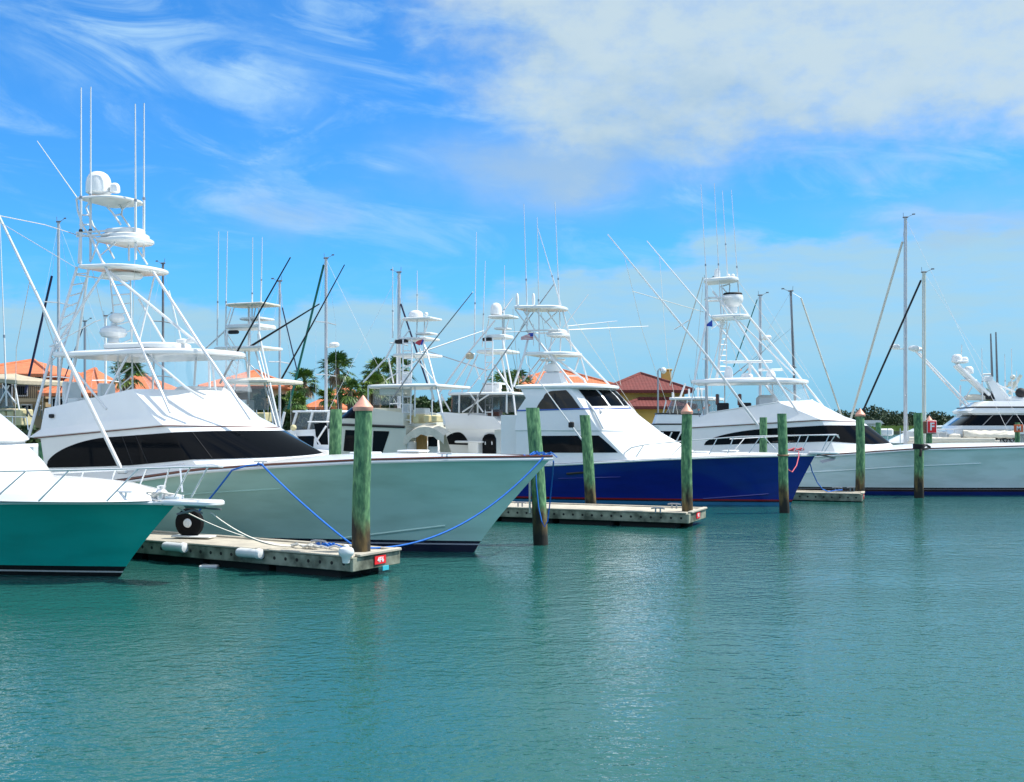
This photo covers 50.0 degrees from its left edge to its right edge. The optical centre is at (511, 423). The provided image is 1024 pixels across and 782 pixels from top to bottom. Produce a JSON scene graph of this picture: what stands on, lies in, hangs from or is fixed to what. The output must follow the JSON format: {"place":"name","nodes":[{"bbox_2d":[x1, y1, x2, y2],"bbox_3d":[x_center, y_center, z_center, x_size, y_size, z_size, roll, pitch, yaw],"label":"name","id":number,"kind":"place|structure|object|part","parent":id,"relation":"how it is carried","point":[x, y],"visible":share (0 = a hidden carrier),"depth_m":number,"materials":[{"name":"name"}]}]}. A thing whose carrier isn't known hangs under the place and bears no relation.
{"place":"outdoors","nodes":[
{"label":"outdoors","id":0,"kind":"place"},
{"bbox_2d":[0,434,1023,781],"bbox_3d":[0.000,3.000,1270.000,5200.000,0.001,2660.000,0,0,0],"label":"water","id":1,"kind":"structure","parent":0,"point":[874,638],"depth_m":13.99,"materials":[{"name":"teal liquid"}]},
{"bbox_2d":[0,224,63,454],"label":"console boat","id":2,"kind":"object","parent":1,"relation":"on","point":[24,416],"visible":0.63,"depth_m":41.28,"materials":[{"name":"white paint"}]},
{"bbox_2d":[38,442,43,460],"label":"piling","id":3,"kind":"object","parent":1,"relation":"in","point":[40,453],"visible":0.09,"depth_m":37.83,"materials":[{"name":"green wood"}]},
{"bbox_2d":[24,218,122,409],"bbox_3d":[-22.974,-3.539,55.939,11.247,14.079,3.252,0,0,22],"label":"sailboat","id":4,"kind":"object","parent":1,"relation":"on","point":[58,233],"visible":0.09,"depth_m":55.96,"materials":[{"name":"white paint"}]},
{"bbox_2d":[60,318,123,390],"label":"sailboat","id":5,"kind":"object","parent":1,"relation":"on","point":[85,324],"visible":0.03,"depth_m":61.96,"materials":[{"name":"white paint"}]},
{"bbox_2d":[0,414,224,575],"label":"sportfishing boat","id":6,"kind":"object","parent":1,"relation":"on","point":[51,524],"visible":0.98,"depth_m":21.33,"materials":[{"name":"teal paint"}]},
{"bbox_2d":[178,507,283,544],"bbox_3d":[-5.555,2.074,22.016,0.028,0.955,2.552,0,0,43],"label":"mooring rope","id":7,"kind":"object","parent":6,"relation":"attached to","point":[222,528],"visible":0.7,"depth_m":21.73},
{"bbox_2d":[210,512,290,546],"bbox_3d":[-5.159,2.113,21.802,0.044,0.891,2.314,0,0,29],"label":"mooring rope","id":8,"kind":"object","parent":6,"relation":"attached to","point":[230,527],"visible":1,"depth_m":21.61,"materials":[{"name":"white fabric"}]},
{"bbox_2d":[91,312,148,397],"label":"sailboat","id":9,"kind":"object","parent":1,"relation":"on","point":[105,380],"visible":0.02,"depth_m":57.95,"materials":[{"name":"white paint"}]},
{"bbox_2d":[116,260,174,388],"bbox_3d":[-19.221,-2.773,60.061,11.247,12.546,3.252,0,0,22],"label":"sailboat","id":10,"kind":"object","parent":1,"relation":"on","point":[162,321],"visible":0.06,"depth_m":59.95,"materials":[{"name":"white paint"}]},
{"bbox_2d":[199,564,218,566],"bbox_3d":[-6.366,2.990,23.122,0.380,0.060,0.300,0,0,0],"label":"foam scrap","id":11,"kind":"object","parent":1,"relation":"on","point":[209,565],"visible":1,"depth_m":22.99,"materials":[{"name":"white plastic"}]},
{"bbox_2d":[228,276,297,425],"bbox_3d":[-11.786,-1.963,55.061,11.247,10.926,3.252,0,0,22],"label":"sailboat","id":12,"kind":"object","parent":1,"relation":"on","point":[279,368],"visible":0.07,"depth_m":54.96,"materials":[{"name":"white paint"}]},
{"bbox_2d":[132,530,401,576],"bbox_3d":[-6.010,2.835,23.805,7.880,0.630,1.540,0,0,31],"label":"floating dock","id":13,"kind":"object","parent":1,"relation":"on","point":[220,550],"visible":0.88,"depth_m":22.65,"materials":[{"name":"grey concrete"}]},
{"bbox_2d":[161,542,187,552],"bbox_3d":[-7.244,2.640,23.578,0.690,0.230,0.230,0,0,31],"label":"dock bumper","id":14,"kind":"object","parent":13,"relation":"attached to","point":[182,547],"visible":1,"depth_m":23.46,"materials":[{"name":"white plastic"}]},
{"bbox_2d":[171,508,215,537],"bbox_3d":[-7.158,2.225,24.692,0.950,0.690,0.340,0,0,14],"label":"wheel fender","id":15,"kind":"object","parent":13,"relation":"on","point":[188,526],"visible":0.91,"depth_m":24.61,"materials":[{"name":"black rubber"}]},
{"bbox_2d":[235,547,263,558],"bbox_3d":[-5.366,2.640,22.450,0.690,0.230,0.230,0,0,31],"label":"dock bumper","id":16,"kind":"object","parent":13,"relation":"attached to","point":[258,553],"visible":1,"depth_m":22.34,"materials":[{"name":"white plastic"}]},
{"bbox_2d":[290,542,341,548],"bbox_3d":[-4.095,2.514,22.621,1.396,0.092,0.259,0,0,30],"label":"rope coil","id":17,"kind":"object","parent":13,"relation":"on","point":[314,546],"visible":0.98,"depth_m":22.53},
{"bbox_2d":[311,539,326,543],"bbox_3d":[-4.026,2.489,22.863,0.408,0.162,0.050,0,0,31],"label":"dock cleat","id":18,"kind":"object","parent":13,"relation":"on","point":[317,540],"visible":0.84,"depth_m":22.84,"materials":[{"name":"grey metal"}]},
{"bbox_2d":[314,542,342,546],"bbox_3d":[-3.805,2.500,22.721,0.816,0.099,0.154,0,0,36],"label":"rope coil","id":19,"kind":"object","parent":13,"relation":"on","point":[326,544],"visible":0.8,"depth_m":22.69,"materials":[{"name":"blue fabric"}]},
{"bbox_2d":[338,544,353,563],"bbox_3d":[-3.199,2.510,21.183,0.310,0.380,0.305,0,0,31],"label":"corner bumper","id":20,"kind":"object","parent":13,"relation":"attached to","point":[346,552],"visible":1,"depth_m":21.10,"materials":[{"name":"white plastic"}]},
{"bbox_2d":[206,231,344,427],"bbox_3d":[-12.496,-1.964,43.496,13.307,10.929,5.240,0,0,22],"label":"console boat","id":21,"kind":"object","parent":1,"relation":"on","point":[252,395],"visible":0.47,"depth_m":41.75,"materials":[{"name":"white paint"}]},
{"bbox_2d":[0,87,552,551],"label":"sportfishing boat","id":22,"kind":"object","parent":1,"relation":"on","point":[416,495],"visible":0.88,"depth_m":26.55,"materials":[{"name":"paint"}]},
{"bbox_2d":[199,464,257,510],"bbox_3d":[-6.841,1.729,25.530,2.466,1.653,0.182,0,0,27],"label":"mooring rope","id":23,"kind":"object","parent":22,"relation":"attached to","point":[219,486],"visible":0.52,"depth_m":25.32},
{"bbox_2d":[257,463,351,543],"bbox_3d":[-4.606,1.730,24.255,2.903,1.695,0.094,0,0,34],"label":"mooring rope","id":24,"kind":"object","parent":22,"relation":"attached to","point":[300,501],"visible":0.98,"depth_m":24.23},
{"bbox_2d":[371,457,543,548],"bbox_3d":[-1.106,1.660,23.704,4.398,1.818,0.042,0,0,-34],"label":"mooring rope","id":25,"kind":"object","parent":22,"relation":"attached to","point":[503,495],"visible":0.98,"depth_m":23.78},
{"bbox_2d":[529,451,556,457],"bbox_3d":[0.649,0.693,25.130,0.784,0.164,0.247,0,0,0],"label":"rope bundle","id":26,"kind":"object","parent":22,"relation":"on","point":[539,453],"visible":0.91,"depth_m":25.09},
{"bbox_2d":[281,410,347,449],"bbox_3d":[-9.531,1.391,57.377,16.042,4.218,4.494,0,0,22],"label":"cabin cruiser","id":27,"kind":"object","parent":1,"relation":"on","point":[311,427],"visible":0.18,"depth_m":55.74,"materials":[{"name":"white paint"}]},
{"bbox_2d":[329,409,341,454],"bbox_3d":[-4.973,1.791,30.996,0.400,4.418,0.382,0,0,0],"label":"piling","id":28,"kind":"object","parent":1,"relation":"in","point":[335,435],"visible":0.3,"depth_m":30.86,"materials":[{"name":"green wood"}]},
{"bbox_2d":[287,254,395,409],"bbox_3d":[-9.671,-2.764,57.939,11.247,12.528,3.252,0,0,22],"label":"sailboat","id":29,"kind":"object","parent":1,"relation":"on","point":[331,344],"visible":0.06,"depth_m":57.98,"materials":[{"name":"white paint"}]},
{"bbox_2d":[352,395,372,572],"bbox_3d":[-3.025,1.710,22.230,0.436,4.580,0.417,0,0,0],"label":"piling","id":30,"kind":"object","parent":1,"relation":"in","point":[363,408],"visible":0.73,"depth_m":22.08,"materials":[{"name":"green wood"}]},
{"bbox_2d":[329,269,427,408],"bbox_3d":[-6.017,-2.324,57.061,11.247,11.647,3.252,0,0,22],"label":"sailboat","id":31,"kind":"object","parent":1,"relation":"on","point":[399,308],"visible":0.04,"depth_m":56.92,"materials":[{"name":"white paint"}]},
{"bbox_2d":[325,267,483,462],"bbox_3d":[-8.111,-1.495,47.615,17.348,9.989,7.426,0,0,22],"label":"sportfishing boat","id":32,"kind":"object","parent":1,"relation":"on","point":[406,426],"visible":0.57,"depth_m":44.35,"materials":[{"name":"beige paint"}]},
{"bbox_3d":[-3.656,0.809,44.417,0.500,0.860,0.050,0,0,22],"label":"cabin door","id":33,"kind":"part","parent":32,"relation":"part of","materials":[{"name":"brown wood"}]},
{"bbox_3d":[-3.201,0.718,44.341,0.420,0.420,0.050,0,0,22],"label":"door window","id":34,"kind":"part","parent":32,"relation":"part of","materials":[{"name":"black glass"}]},
{"bbox_2d":[317,232,553,454],"bbox_3d":[-5.024,-2.615,52.278,18.787,12.230,5.372,0,0,30],"label":"sportfishing boat","id":35,"kind":"object","parent":1,"relation":"on","point":[470,426],"visible":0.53,"depth_m":48.86,"materials":[{"name":"white paint"}]},
{"bbox_3d":[-0.993,0.863,48.192,0.636,0.881,0.080,0,0,22],"label":"saloon door","id":36,"kind":"part","parent":35,"relation":"part of","materials":[{"name":"black glass"}]},
{"bbox_2d":[526,408,547,545],"bbox_3d":[0.666,1.798,27.340,0.756,4.405,0.384,0,0,43],"label":"piling","id":37,"kind":"object","parent":1,"relation":"in","point":[540,534],"visible":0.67,"depth_m":27.24,"materials":[{"name":"green wood"}]},
{"bbox_2d":[529,481,530,512],"bbox_3d":[0.442,1.732,27.300,0.052,0.958,0.060,0,0,0],"label":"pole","id":38,"kind":"object","parent":37,"relation":"hanging from","point":[530,497],"visible":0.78,"depth_m":27.28,"materials":[{"name":"grey metal"}]},
{"bbox_2d":[535,460,553,526],"bbox_3d":[0.933,1.690,26.140,0.374,1.715,1.861,0,0,-12],"label":"mooring rope","id":39,"kind":"object","parent":37,"relation":"hanging from","point":[550,495],"visible":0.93,"depth_m":26.98,"materials":[{"name":"blue fabric"}]},
{"bbox_2d":[580,415,595,503],"bbox_3d":[2.610,1.851,36.807,0.696,4.298,0.392,0,0,0],"label":"piling","id":40,"kind":"object","parent":1,"relation":"in","point":[588,465],"visible":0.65,"depth_m":36.65,"materials":[{"name":"green wood"}]},
{"bbox_2d":[496,501,706,527],"bbox_3d":[1.328,2.835,34.199,9.130,0.630,2.140,0,0,23],"label":"floating dock","id":41,"kind":"object","parent":1,"relation":"on","point":[614,514],"visible":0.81,"depth_m":32.74,"materials":[{"name":"grey concrete"}]},
{"bbox_2d":[514,501,525,506],"bbox_3d":[0.253,2.489,34.086,0.408,0.162,0.050,0,0,23],"label":"dock cleat","id":42,"kind":"object","parent":41,"relation":"on","point":[517,502],"visible":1,"depth_m":34.07,"materials":[{"name":"grey metal"}]},
{"bbox_2d":[651,507,664,512],"bbox_3d":[4.224,2.489,31.775,0.408,0.162,0.050,0,0,23],"label":"dock cleat","id":43,"kind":"object","parent":41,"relation":"on","point":[659,508],"visible":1,"depth_m":31.75,"materials":[{"name":"grey metal"}]},
{"bbox_2d":[668,503,680,507],"bbox_3d":[4.947,2.489,33.477,0.408,0.162,0.050,0,0,23],"label":"dock cleat","id":44,"kind":"object","parent":41,"relation":"on","point":[674,503],"visible":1,"depth_m":33.47,"materials":[{"name":"grey metal"}]},
{"bbox_2d":[501,207,839,505],"bbox_3d":[4.421,-2.731,43.558,16.063,12.463,6.349,0,0,11],"label":"sportfishing boat","id":45,"kind":"object","parent":1,"relation":"on","point":[637,458],"visible":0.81,"depth_m":41.35,"materials":[{"name":"blue paint"}]},
{"bbox_2d":[788,447,803,450],"bbox_3d":[10.343,0.921,39.950,0.612,0.143,0.167,0,0,0],"label":"rope bundle","id":46,"kind":"object","parent":45,"relation":"on","point":[798,449],"visible":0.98,"depth_m":39.92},
{"bbox_2d":[681,403,692,525],"bbox_3d":[5.157,1.697,32.380,0.364,4.606,0.363,0,0,0],"label":"piling","id":47,"kind":"object","parent":1,"relation":"in","point":[686,461],"visible":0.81,"depth_m":32.25,"materials":[{"name":"green wood"}]},
{"bbox_2d":[651,383,723,442],"bbox_3d":[12.490,0.560,63.525,15.042,5.881,4.578,0,0,22],"label":"cabin cruiser","id":48,"kind":"object","parent":1,"relation":"on","point":[668,424],"visible":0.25,"depth_m":62.92,"materials":[{"name":"white paint"}]},
{"bbox_2d":[670,275,768,414],"bbox_3d":[11.134,-2.458,61.939,11.247,11.917,3.252,0,0,22],"label":"sailboat","id":49,"kind":"object","parent":1,"relation":"on","point":[706,366],"visible":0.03,"depth_m":61.94,"materials":[{"name":"white paint"}]},
{"bbox_2d":[759,417,766,451],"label":"piling","id":50,"kind":"object","parent":1,"relation":"in","point":[763,441],"visible":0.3,"depth_m":44.47,"materials":[{"name":"green wood"}]},
{"bbox_2d":[733,292,831,409],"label":"sailboat","id":51,"kind":"object","parent":1,"relation":"on","point":[760,336],"visible":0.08,"depth_m":65.94,"materials":[{"name":"white paint"}]},
{"bbox_2d":[777,414,789,512],"bbox_3d":[9.186,1.825,37.055,0.464,4.350,0.349,0,0,0],"label":"piling","id":52,"kind":"object","parent":1,"relation":"in","point":[783,467],"visible":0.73,"depth_m":36.91,"materials":[{"name":"green wood"}]},
{"bbox_2d":[788,451,798,471],"bbox_3d":[9.853,1.309,38.466,0.395,0.693,3.180,0,0,16],"label":"mooring rope","id":53,"kind":"object","parent":52,"relation":"attached to","point":[797,461],"visible":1,"depth_m":38.20,"materials":[{"name":"red fabric"}]},
{"bbox_2d":[727,288,841,414],"bbox_3d":[15.435,-2.024,60.061,11.247,11.048,3.252,0,0,22],"label":"sailboat","id":54,"kind":"object","parent":1,"relation":"on","point":[792,342],"visible":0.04,"depth_m":60.01,"materials":[{"name":"white paint"}]},
{"bbox_2d":[607,183,1023,494],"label":"sportfishing boat","id":55,"kind":"object","parent":1,"relation":"on","point":[973,468],"visible":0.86,"depth_m":47.24,"materials":[{"name":"white paint"}]},
{"bbox_2d":[793,490,864,501],"bbox_3d":[10.327,2.955,43.839,7.130,0.630,1.240,0,0,20],"label":"floating dock","id":56,"kind":"object","parent":1,"relation":"on","point":[818,495],"visible":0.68,"depth_m":42.57,"materials":[{"name":"grey concrete"}]},
{"bbox_2d":[810,464,842,491],"bbox_3d":[11.693,2.024,41.603,0.512,1.255,3.004,0,0,39],"label":"mooring rope","id":57,"kind":"object","parent":56,"relation":"attached to","point":[820,486],"visible":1,"depth_m":42.14,"materials":[{"name":"blue fabric"}]},
{"bbox_2d":[855,408,865,499],"bbox_3d":[13.791,1.692,43.493,0.404,4.616,0.398,0,0,0],"label":"piling","id":58,"kind":"object","parent":1,"relation":"in","point":[860,414],"visible":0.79,"depth_m":43.35,"materials":[{"name":"green wood"}]},
{"bbox_2d":[876,422,880,434],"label":"piling","id":59,"kind":"object","parent":1,"relation":"in","point":[878,427],"visible":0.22,"depth_m":69.86,"materials":[{"name":"green wood"}]},
{"bbox_2d":[881,425,942,444],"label":"express cruiser","id":60,"kind":"object","parent":1,"relation":"on","point":[896,440],"visible":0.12,"depth_m":76.28,"materials":[{"name":"white paint"}]},
{"bbox_2d":[913,413,923,497],"bbox_3d":[16.573,1.774,44.690,0.450,4.452,0.392,0,0,0],"label":"piling","id":61,"kind":"object","parent":1,"relation":"in","point":[918,462],"visible":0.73,"depth_m":44.54,"materials":[{"name":"green wood"}]},
{"bbox_2d":[913,443,924,448],"bbox_3d":[16.559,0.905,44.700,0.480,0.223,0.480,0,0,0],"label":"rope band","id":62,"kind":"object","parent":61,"relation":"attached to","point":[918,446],"visible":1,"depth_m":44.51,"materials":[{"name":"black rubber"}]},
{"bbox_2d":[919,444,930,456],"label":"mooring rope","id":63,"kind":"object","parent":61,"relation":"attached to","point":[927,448],"visible":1,"depth_m":44.76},
{"bbox_2d":[925,416,931,443],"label":"piling","id":64,"kind":"object","parent":1,"relation":"in","point":[928,438],"visible":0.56,"depth_m":54.88,"materials":[{"name":"green wood"}]},
{"bbox_2d":[923,420,936,433],"bbox_3d":[20.854,0.148,54.802,0.610,0.700,0.316,0,0,0],"label":"sign","id":65,"kind":"object","parent":64,"relation":"attached to","point":[929,426],"visible":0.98,"depth_m":54.66,"materials":[{"name":"red"}]},
{"bbox_2d":[850,213,1013,443],"bbox_3d":[21.650,-4.028,59.939,11.247,15.056,3.252,0,0,22],"label":"sailboat","id":66,"kind":"object","parent":1,"relation":"on","point":[905,439],"visible":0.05,"depth_m":59.94,"materials":[{"name":"white paint"}]},
{"bbox_2d":[862,267,1023,443],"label":"sailboat","id":67,"kind":"object","parent":1,"relation":"on","point":[954,440],"visible":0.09,"depth_m":56.92,"materials":[{"name":"white paint"}]},
{"bbox_2d":[901,332,1023,443],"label":"motor yacht","id":68,"kind":"object","parent":1,"relation":"on","point":[980,415],"visible":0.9,"depth_m":60.54,"materials":[{"name":"white paint"}]},
{"bbox_2d":[949,434,960,437],"bbox_3d":[23.739,0.632,58.882,0.561,0.236,0.440,0,0,12],"label":"paddle board","id":69,"kind":"object","parent":68,"relation":"on","point":[954,435],"visible":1,"depth_m":58.70,"materials":[{"name":"white plastic"}]},
{"bbox_2d":[961,437,1014,442],"bbox_3d":[25.438,0.937,58.511,3.078,0.508,0.678,0,0,12],"label":"dinghy cradle","id":70,"kind":"object","parent":68,"relation":"on","point":[1006,439],"visible":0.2,"depth_m":58.32,"materials":[{"name":"black metal"}]},
{"bbox_2d":[963,430,1014,438],"bbox_3d":[25.461,0.551,58.516,2.660,0.460,0.799,0,0,12],"label":"covered dinghy","id":71,"kind":"object","parent":70,"relation":"on","point":[988,434],"visible":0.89,"depth_m":58.23,"materials":[{"name":"white fabric"}]},
{"bbox_2d":[1015,422,1019,442],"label":"piling","id":72,"kind":"object","parent":1,"relation":"in","point":[1017,437],"visible":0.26,"depth_m":53.90,"materials":[{"name":"green wood"}]},
{"bbox_2d":[1014,425,1022,431],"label":"sign","id":73,"kind":"object","parent":72,"relation":"attached to","point":[1018,428],"visible":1,"depth_m":53.66,"materials":[{"name":"red paint"}]},
{"bbox_2d":[0,0,1023,417],"label":"sky","id":74,"kind":"structure","parent":0,"point":[377,136],"materials":[{"name":"blue"}]},
{"bbox_3d":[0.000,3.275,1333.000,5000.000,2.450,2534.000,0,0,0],"label":"ground","id":75,"kind":"structure","parent":0,"visible":0},
{"bbox_2d":[0,406,40,443],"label":"leafy tree","id":76,"kind":"object","parent":75,"relation":"on","point":[24,429],"visible":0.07,"depth_m":71.59,"materials":[{"name":"green plant"}]},
{"bbox_2d":[0,359,119,431],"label":"house","id":77,"kind":"structure","parent":75,"relation":"on","point":[30,396],"depth_m":78.60,"materials":[{"name":"orange tile"}]},
{"bbox_2d":[2,383,12,395],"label":"window","id":78,"kind":"structure","parent":77,"relation":"in","point":[11,387],"depth_m":78.43,"materials":[{"name":"black glass"}]},
{"bbox_2d":[16,386,27,395],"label":"window","id":79,"kind":"structure","parent":77,"relation":"in","point":[17,387],"depth_m":78.40,"materials":[{"name":"black glass"}]},
{"bbox_2d":[21,404,32,409],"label":"window","id":80,"kind":"structure","parent":77,"relation":"in","point":[30,406],"depth_m":78.40,"materials":[{"name":"black glass"}]},
{"bbox_2d":[52,397,62,406],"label":"window","id":81,"kind":"structure","parent":77,"relation":"in","point":[53,398],"depth_m":76.39,"materials":[{"name":"black glass"}]},
{"bbox_2d":[109,361,147,391],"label":"palm tree","id":82,"kind":"object","parent":75,"relation":"on","point":[128,383],"visible":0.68,"depth_m":73.63,"materials":[{"name":"green plant"}]},
{"bbox_2d":[123,373,176,389],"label":"house","id":83,"kind":"structure","parent":75,"relation":"on","point":[147,379],"depth_m":94.89,"materials":[{"name":"orange tile"}]},
{"bbox_2d":[198,369,292,403],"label":"house","id":84,"kind":"structure","parent":75,"relation":"on","point":[284,388],"depth_m":99.14,"materials":[{"name":"beige paint"}]},
{"bbox_2d":[254,386,272,411],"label":"leafy tree","id":85,"kind":"object","parent":75,"relation":"on","point":[266,397],"visible":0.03,"depth_m":89.61,"materials":[{"name":"green plant"}]},
{"bbox_2d":[266,393,286,423],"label":"leafy tree","id":86,"kind":"object","parent":75,"relation":"on","point":[283,404],"visible":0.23,"depth_m":81.88,"materials":[{"name":"green plant"}]},
{"bbox_2d":[282,398,300,430],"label":"leafy tree","id":87,"kind":"object","parent":75,"relation":"on","point":[287,423],"visible":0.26,"depth_m":79.71,"materials":[{"name":"green plant"}]},
{"bbox_2d":[281,390,308,421],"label":"palm tree","id":88,"kind":"object","parent":75,"relation":"on","point":[296,405],"visible":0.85,"depth_m":69.73,"materials":[{"name":"green plant"}]},
{"bbox_2d":[286,368,319,404],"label":"palm tree","id":89,"kind":"object","parent":75,"relation":"on","point":[304,387],"visible":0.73,"depth_m":77.69,"materials":[{"name":"green plant"}]},
{"bbox_2d":[317,387,336,409],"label":"palm tree","id":90,"kind":"object","parent":75,"relation":"on","point":[331,391],"visible":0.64,"depth_m":71.80,"materials":[{"name":"green plant"}]},
{"bbox_2d":[306,387,359,409],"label":"house","id":91,"kind":"structure","parent":75,"relation":"on","point":[313,405],"depth_m":101.23,"materials":[{"name":"orange tile"}]},
{"bbox_2d":[317,349,357,408],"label":"palm tree","id":92,"kind":"object","parent":75,"relation":"on","point":[336,359],"visible":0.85,"depth_m":73.62,"materials":[{"name":"green plant"}]},
{"bbox_2d":[333,376,367,409],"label":"palm tree","id":93,"kind":"object","parent":75,"relation":"on","point":[350,395],"visible":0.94,"depth_m":69.85,"materials":[{"name":"green plant"}]},
{"bbox_2d":[356,377,370,401],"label":"palm tree","id":94,"kind":"object","parent":75,"relation":"on","point":[365,393],"visible":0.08,"depth_m":95.67,"materials":[{"name":"green plant"}]},
{"bbox_2d":[359,372,385,407],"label":"palm tree","id":95,"kind":"object","parent":75,"relation":"on","point":[375,376],"visible":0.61,"depth_m":75.60,"materials":[{"name":"green plant"}]},
{"bbox_2d":[360,356,395,407],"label":"palm tree","id":96,"kind":"object","parent":75,"relation":"on","point":[372,365],"visible":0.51,"depth_m":79.79,"materials":[{"name":"green plant"}]},
{"bbox_2d":[381,355,416,407],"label":"palm tree","id":97,"kind":"object","parent":75,"relation":"on","point":[406,361],"visible":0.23,"depth_m":81.82,"materials":[{"name":"green plant"}]},
{"bbox_2d":[380,395,429,409],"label":"leafy tree","id":98,"kind":"object","parent":75,"relation":"on","point":[386,401],"visible":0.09,"depth_m":83.50,"materials":[{"name":"green plant"}]},
{"bbox_2d":[412,396,450,412],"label":"leafy tree","id":99,"kind":"object","parent":75,"relation":"on","point":[423,402],"visible":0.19,"depth_m":81.18,"materials":[{"name":"green plant"}]},
{"bbox_2d":[446,397,454,412],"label":"leafy tree","id":100,"kind":"object","parent":75,"relation":"on","point":[448,400],"visible":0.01,"depth_m":90.89,"materials":[{"name":"green plant"}]},
{"bbox_2d":[482,368,520,414],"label":"palm tree","id":101,"kind":"object","parent":75,"relation":"on","point":[497,376],"visible":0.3,"depth_m":73.70,"materials":[{"name":"green plant"}]},
{"bbox_2d":[500,368,533,391],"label":"palm tree","id":102,"kind":"object","parent":75,"relation":"on","point":[527,380],"visible":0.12,"depth_m":75.56,"materials":[{"name":"green plant"}]},
{"bbox_2d":[505,369,612,390],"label":"house","id":103,"kind":"structure","parent":75,"relation":"on","point":[575,379],"depth_m":98.18,"materials":[{"name":"orange tile"}]},
{"bbox_2d":[610,369,694,423],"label":"house","id":104,"kind":"structure","parent":75,"relation":"on","point":[639,390],"depth_m":84.60,"materials":[{"name":"tile"}]},
{"bbox_2d":[657,367,665,412],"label":"street lamp","id":105,"kind":"object","parent":75,"relation":"on","point":[662,370],"visible":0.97,"depth_m":71.96,"materials":[{"name":"grey metal"}]},
{"bbox_2d":[864,420,883,426],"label":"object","id":106,"kind":"structure","parent":75,"relation":"on","point":[870,423],"depth_m":348.40,"materials":[{"name":"white"}]},
{"bbox_2d":[834,404,953,425],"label":"treeline","id":107,"kind":"object","parent":75,"relation":"on","point":[886,418],"visible":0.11,"depth_m":378.70,"materials":[{"name":"green plant"}]},
{"bbox_2d":[870,425,938,430],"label":"marsh grass","id":108,"kind":"structure","parent":75,"relation":"on","point":[897,428],"depth_m":326.08,"materials":[{"name":"green plant"}]}
]}

